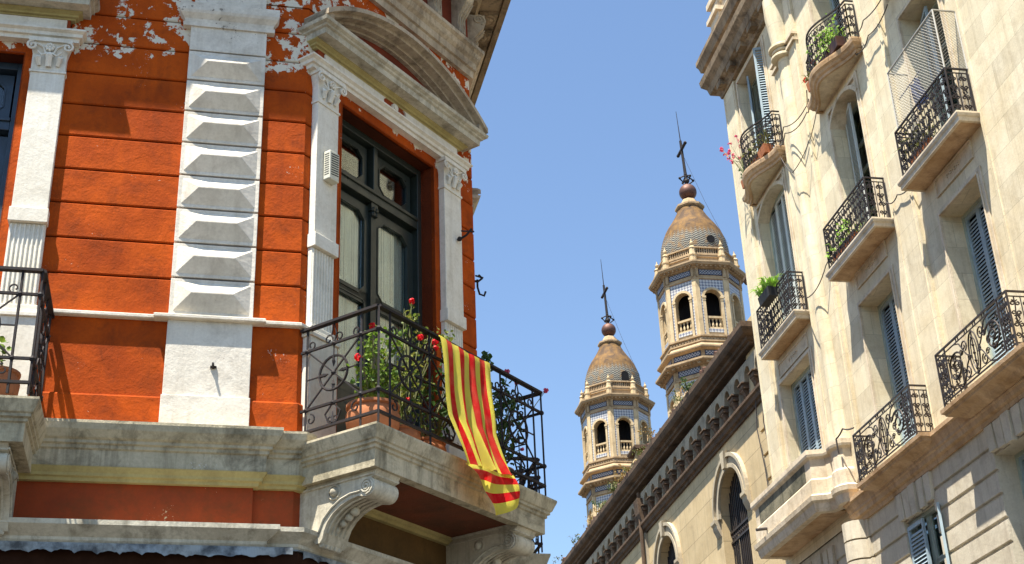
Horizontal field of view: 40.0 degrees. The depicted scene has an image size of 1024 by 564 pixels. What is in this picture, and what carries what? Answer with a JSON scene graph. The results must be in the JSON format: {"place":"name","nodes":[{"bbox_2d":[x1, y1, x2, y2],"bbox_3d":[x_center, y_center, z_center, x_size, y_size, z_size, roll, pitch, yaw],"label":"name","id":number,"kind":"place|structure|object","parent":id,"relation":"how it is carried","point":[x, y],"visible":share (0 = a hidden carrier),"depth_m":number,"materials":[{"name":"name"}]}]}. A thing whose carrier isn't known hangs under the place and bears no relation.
{"place":"outdoors","nodes":[
{"label":"outdoors","id":0,"kind":"place"},
{"bbox_2d":[471,0,750,563],"label":"sky","id":1,"kind":"structure","parent":0,"point":[578,169],"materials":[{"name":"blue"}]},
{"bbox_2d":[574,264,654,523],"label":"bell tower","id":2,"kind":"structure","parent":0,"point":[614,408],"depth_m":78.65,"materials":[{"name":"beige stone"}]},
{"bbox_3d":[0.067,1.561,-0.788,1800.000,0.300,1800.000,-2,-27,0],"label":"ground","id":3,"kind":"structure","parent":0,"visible":0},
{"bbox_2d":[0,0,556,563],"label":"corner building","id":4,"kind":"structure","parent":3,"relation":"on","point":[208,274],"depth_m":13.33,"materials":[{"name":"paint"}]},
{"bbox_2d":[0,336,20,395],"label":"potted plant","id":5,"kind":"object","parent":4,"relation":"on","point":[14,388],"visible":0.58,"depth_m":11.54,"materials":[{"name":"orange plant"}]},
{"bbox_2d":[0,62,22,219],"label":"door","id":6,"kind":"structure","parent":4,"relation":"in","point":[8,71],"depth_m":13.70,"materials":[{"name":"blue paint"}]},
{"bbox_2d":[0,541,344,563],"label":"awning","id":7,"kind":"object","parent":4,"relation":"attached to","point":[23,552],"visible":1,"depth_m":11.70,"materials":[{"name":"fabric"}]},
{"bbox_2d":[323,150,338,185],"bbox_3d":[-1.804,-1.143,14.033,0.091,0.330,0.146,-19,-31,29],"label":"alarm box","id":8,"kind":"object","parent":4,"relation":"attached to","point":[331,169],"visible":1,"depth_m":13.99,"materials":[{"name":"beige plastic"}]},
{"bbox_2d":[345,322,410,429],"bbox_3d":[-1.218,0.905,12.731,0.594,1.158,0.625,-2,-27,0],"label":"potted plant","id":9,"kind":"object","parent":4,"relation":"on","point":[369,401],"visible":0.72,"depth_m":12.66,"materials":[{"name":"green plant"}]},
{"bbox_2d":[336,119,422,434],"bbox_3d":[-1.477,0.266,14.576,0.191,4.000,1.600,-19,-31,29],"label":"door","id":10,"kind":"structure","parent":4,"relation":"in","point":[381,254],"depth_m":15.02,"materials":[{"name":"black paint"}]},
{"bbox_2d":[375,298,455,439],"bbox_3d":[-0.944,0.887,13.280,0.568,1.664,1.023,-15,-29,24],"label":"potted plant","id":11,"kind":"object","parent":4,"relation":"on","point":[408,430],"visible":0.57,"depth_m":13.18,"materials":[{"name":"green plant"}]},
{"bbox_2d":[395,347,493,450],"bbox_3d":[-0.554,1.123,13.540,1.250,1.446,0.636,14,-31,-29],"label":"potted plant","id":12,"kind":"object","parent":4,"relation":"on","point":[439,444],"visible":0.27,"depth_m":13.38,"materials":[{"name":"green plant"}]},
{"bbox_2d":[457,228,473,240],"bbox_3d":[-0.521,-0.526,15.775,0.198,0.159,0.126,-2,-27,0],"label":"iron hook","id":13,"kind":"object","parent":4,"relation":"attached to","point":[459,238],"visible":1,"depth_m":15.74,"materials":[{"name":"black metal"}]},
{"bbox_2d":[439,335,519,514],"bbox_3d":[-0.312,1.360,13.168,0.310,1.650,0.930,-18,-31,28],"label":"flag","id":14,"kind":"object","parent":4,"relation":"hanging from","point":[469,400],"visible":1,"depth_m":13.15,"materials":[{"name":"fabric"}]},
{"bbox_2d":[475,274,485,296],"bbox_3d":[-0.490,0.010,17.284,0.398,0.302,0.116,8,-29,-20],"label":"iron hook","id":15,"kind":"object","parent":4,"relation":"attached to","point":[477,281],"visible":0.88,"depth_m":17.29,"materials":[{"name":"black metal"}]},
{"bbox_2d":[461,369,548,475],"bbox_3d":[-0.124,1.562,14.306,0.657,1.321,1.116,-15,-29,23],"label":"potted plant","id":16,"kind":"object","parent":4,"relation":"on","point":[511,403],"visible":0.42,"depth_m":14.20,"materials":[{"name":"green plant"}]},
{"bbox_2d":[561,275,785,563],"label":"church","id":17,"kind":"structure","parent":3,"relation":"on","point":[692,486],"depth_m":31.91,"materials":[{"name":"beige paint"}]},
{"bbox_2d":[607,480,620,491],"bbox_3d":[2.759,5.580,38.558,0.484,0.299,0.439,-2,-27,0],"label":"weed","id":18,"kind":"object","parent":17,"relation":"on","point":[611,486],"visible":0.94,"depth_m":38.49,"materials":[{"name":"green plant"}]},
{"bbox_2d":[614,471,624,481],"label":"weed","id":19,"kind":"object","parent":17,"relation":"on","point":[620,476],"visible":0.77,"depth_m":37.70,"materials":[{"name":"green plant"}]},
{"bbox_2d":[632,446,645,456],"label":"weed","id":20,"kind":"object","parent":17,"relation":"on","point":[640,451],"visible":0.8,"depth_m":36.06,"materials":[{"name":"green plant"}]},
{"bbox_2d":[637,426,655,440],"bbox_3d":[3.464,3.772,35.062,0.521,0.324,0.661,13,-30,-27],"label":"weed","id":21,"kind":"object","parent":17,"relation":"on","point":[651,433],"visible":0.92,"depth_m":35.08,"materials":[{"name":"green plant"}]},
{"bbox_2d":[653,520,682,563],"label":"window","id":22,"kind":"structure","parent":17,"relation":"in","point":[666,529],"depth_m":34.56,"materials":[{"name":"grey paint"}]},
{"bbox_2d":[665,390,683,403],"bbox_3d":[3.859,2.778,33.000,0.636,0.376,0.595,8,-28,-19],"label":"weed","id":23,"kind":"object","parent":17,"relation":"on","point":[677,399],"visible":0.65,"depth_m":32.99,"materials":[{"name":"green plant"}]},
{"bbox_2d":[680,376,693,390],"bbox_3d":[4.046,2.337,32.194,0.494,0.337,0.440,-2,-27,0],"label":"weed","id":24,"kind":"object","parent":17,"relation":"on","point":[682,379],"visible":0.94,"depth_m":32.17,"materials":[{"name":"green plant"}]},
{"bbox_2d":[680,381,693,391],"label":"weed","id":25,"kind":"object","parent":17,"relation":"on","point":[686,385],"visible":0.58,"depth_m":32.15,"materials":[{"name":"green plant"}]},
{"bbox_2d":[710,450,752,563],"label":"window","id":26,"kind":"structure","parent":17,"relation":"in","point":[743,499],"depth_m":30.08,"materials":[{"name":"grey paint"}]},
{"bbox_2d":[755,400,768,485],"bbox_3d":[4.997,3.596,27.774,0.046,3.002,0.371,1,-27,-7],"label":"cable","id":27,"kind":"object","parent":17,"relation":"attached to","point":[760,443],"visible":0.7,"depth_m":28.06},
{"bbox_2d":[762,405,766,438],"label":"cable","id":28,"kind":"object","parent":17,"relation":"attached to","point":[763,421],"visible":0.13,"depth_m":27.93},
{"bbox_2d":[696,0,1023,563],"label":"apartment building","id":29,"kind":"structure","parent":3,"relation":"on","point":[897,343],"depth_m":22.32,"materials":[{"name":"stone"}]},
{"bbox_2d":[720,135,750,188],"bbox_3d":[4.670,-2.445,28.442,0.486,1.245,1.110,7,-28,-18],"label":"planter","id":30,"kind":"object","parent":29,"relation":"on","point":[734,157],"visible":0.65,"depth_m":28.53,"materials":[{"name":"ceramic"}]},
{"bbox_2d":[746,47,774,150],"bbox_3d":[5.271,-3.203,28.484,0.653,2.950,1.525,-3,-27,0],"label":"shutter","id":31,"kind":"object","parent":29,"relation":"in","point":[759,108],"depth_m":28.80,"materials":[{"name":"green paint"}]},
{"bbox_2d":[742,129,779,163],"bbox_3d":[4.858,-2.640,27.408,0.603,0.647,1.119,2,-27,-8],"label":"planter","id":32,"kind":"object","parent":29,"relation":"on","point":[764,149],"visible":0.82,"depth_m":27.18,"materials":[{"name":"ceramic"}]},
{"bbox_2d":[750,274,781,306],"bbox_3d":[4.752,0.180,26.269,0.550,0.400,0.935,2,-27,-8],"label":"planter","id":33,"kind":"object","parent":29,"relation":"on","point":[767,292],"visible":1,"depth_m":26.12,"materials":[{"name":"green plant"}]},
{"bbox_2d":[769,188,800,319],"bbox_3d":[5.371,-0.342,26.867,0.110,3.180,1.470,3,-27,-10],"label":"window","id":34,"kind":"structure","parent":29,"relation":"in","point":[779,224],"depth_m":27.43,"materials":[{"name":"blue paint"}]},
{"bbox_2d":[778,90,807,141],"bbox_3d":[5.158,-2.965,26.041,0.178,0.282,1.714,3,-27,-10],"label":"cable","id":35,"kind":"object","parent":29,"relation":"attached to","point":[796,119],"visible":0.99,"depth_m":25.72,"materials":[{"name":"black rubber"}]},
{"bbox_2d":[779,99,808,145],"bbox_3d":[5.166,-2.869,25.971,0.178,0.356,1.714,3,-27,-10],"label":"cable","id":36,"kind":"object","parent":29,"relation":"attached to","point":[796,128],"visible":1,"depth_m":25.72,"materials":[{"name":"black rubber"}]},
{"bbox_2d":[781,115,815,172],"bbox_3d":[5.215,-2.373,25.736,0.233,0.811,1.692,3,-27,-11],"label":"cable","id":37,"kind":"object","parent":29,"relation":"attached to","point":[804,152],"visible":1,"depth_m":25.44,"materials":[{"name":"black rubber"}]},
{"bbox_2d":[791,365,821,454],"bbox_3d":[5.512,2.977,25.203,0.110,3.050,1.530,3,-27,-10],"label":"window","id":38,"kind":"structure","parent":29,"relation":"in","point":[803,397],"depth_m":25.86,"materials":[{"name":"green paint"}]},
{"bbox_2d":[802,59,816,92],"bbox_3d":[5.368,-3.650,24.900,0.484,0.474,0.721,1,-27,-8],"label":"planter","id":39,"kind":"object","parent":29,"relation":"on","point":[807,84],"visible":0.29,"depth_m":24.93,"materials":[{"name":"ceramic"}]},
{"bbox_2d":[804,228,835,308],"bbox_3d":[5.312,-0.223,24.662,0.236,1.020,1.715,3,-27,-11],"label":"cable","id":40,"kind":"object","parent":29,"relation":"attached to","point":[819,282],"visible":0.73,"depth_m":24.41,"materials":[{"name":"black rubber"}]},
{"bbox_2d":[806,13,845,62],"bbox_3d":[5.447,-4.086,24.323,0.799,0.726,1.194,-2,-27,0],"label":"planter","id":41,"kind":"object","parent":29,"relation":"on","point":[837,42],"visible":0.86,"depth_m":23.95,"materials":[{"name":"brown plant"}]},
{"bbox_2d":[829,0,846,41],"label":"window","id":42,"kind":"structure","parent":29,"relation":"in","point":[833,3],"depth_m":25.73,"materials":[{"name":"green paint"}]},
{"bbox_2d":[823,219,860,260],"bbox_3d":[5.476,-0.653,23.244,0.595,0.467,1.158,-2,-27,0],"label":"planter","id":43,"kind":"object","parent":29,"relation":"on","point":[838,234],"visible":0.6,"depth_m":23.08,"materials":[{"name":"ceramic"}]},
{"bbox_2d":[835,427,853,453],"bbox_3d":[5.406,2.500,22.793,0.047,0.344,0.756,3,-27,-10],"label":"cable","id":44,"kind":"object","parent":29,"relation":"attached to","point":[842,429],"visible":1,"depth_m":23.03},
{"bbox_2d":[846,101,877,224],"bbox_3d":[6.063,-1.873,23.635,0.382,2.950,1.150,3,-27,-10],"label":"window","id":45,"kind":"structure","parent":29,"relation":"in","point":[854,145],"depth_m":24.15,"materials":[{"name":"green paint"}]},
{"bbox_2d":[856,0,880,33],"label":"cable","id":46,"kind":"object","parent":29,"relation":"attached to","point":[868,16],"visible":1,"depth_m":23.01,"materials":[{"name":"black rubber"}]},
{"bbox_2d":[855,4,887,54],"bbox_3d":[5.841,-4.110,22.917,0.038,0.292,1.363,3,-27,-10],"label":"cable","id":47,"kind":"object","parent":29,"relation":"attached to","point":[872,31],"visible":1,"depth_m":22.79,"materials":[{"name":"black rubber"}]},
{"bbox_2d":[885,191,906,203],"bbox_3d":[5.974,-1.389,21.632,0.018,0.223,1.010,3,-27,-10],"label":"cable","id":48,"kind":"object","parent":29,"relation":"attached to","point":[895,198],"visible":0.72,"depth_m":21.76,"materials":[{"name":"black rubber"}]},
{"bbox_2d":[877,291,915,446],"bbox_3d":[6.239,1.419,21.987,0.110,2.880,1.240,3,-27,-10],"label":"window","id":49,"kind":"structure","parent":29,"relation":"in","point":[898,376],"depth_m":22.54,"materials":[{"name":"blue paint"}]},
{"bbox_2d":[893,116,936,163],"bbox_3d":[6.060,-2.066,20.617,0.626,0.538,1.051,1,-27,-7],"label":"planter","id":50,"kind":"object","parent":29,"relation":"on","point":[921,140],"visible":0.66,"depth_m":20.53,"materials":[{"name":"ceramic"}]},
{"bbox_2d":[887,9,967,129],"bbox_3d":[6.119,-3.119,20.783,0.378,1.026,1.620,3,-27,-10],"label":"wire screen","id":51,"kind":"object","parent":29,"relation":"on","point":[931,12],"visible":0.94,"depth_m":20.61,"materials":[{"name":"grey metal"}]},
{"bbox_2d":[900,69,927,109],"bbox_3d":[6.056,-2.761,21.152,0.060,0.552,0.800,3,-27,-10],"label":"hanging cloth","id":52,"kind":"object","parent":51,"relation":"hanging from","point":[915,91],"visible":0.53,"depth_m":21.06,"materials":[{"name":"fabric"}]},
{"bbox_2d":[907,502,949,563],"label":"window","id":53,"kind":"structure","parent":29,"relation":"in","point":[914,534],"depth_m":20.65,"materials":[{"name":"green paint"}]},
{"bbox_2d":[920,0,960,125],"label":"window","id":54,"kind":"structure","parent":29,"relation":"in","point":[925,11],"depth_m":21.54,"materials":[{"name":"green paint"}]},
{"bbox_2d":[961,196,1013,366],"bbox_3d":[6.772,0.075,19.369,0.110,2.880,1.180,3,-27,-10],"label":"window","id":55,"kind":"structure","parent":29,"relation":"in","point":[979,246],"depth_m":19.89,"materials":[{"name":"blue paint"}]},
{"bbox_2d":[1015,449,1023,498],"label":"window","id":56,"kind":"structure","parent":29,"relation":"in","point":[1019,457],"depth_m":18.62,"materials":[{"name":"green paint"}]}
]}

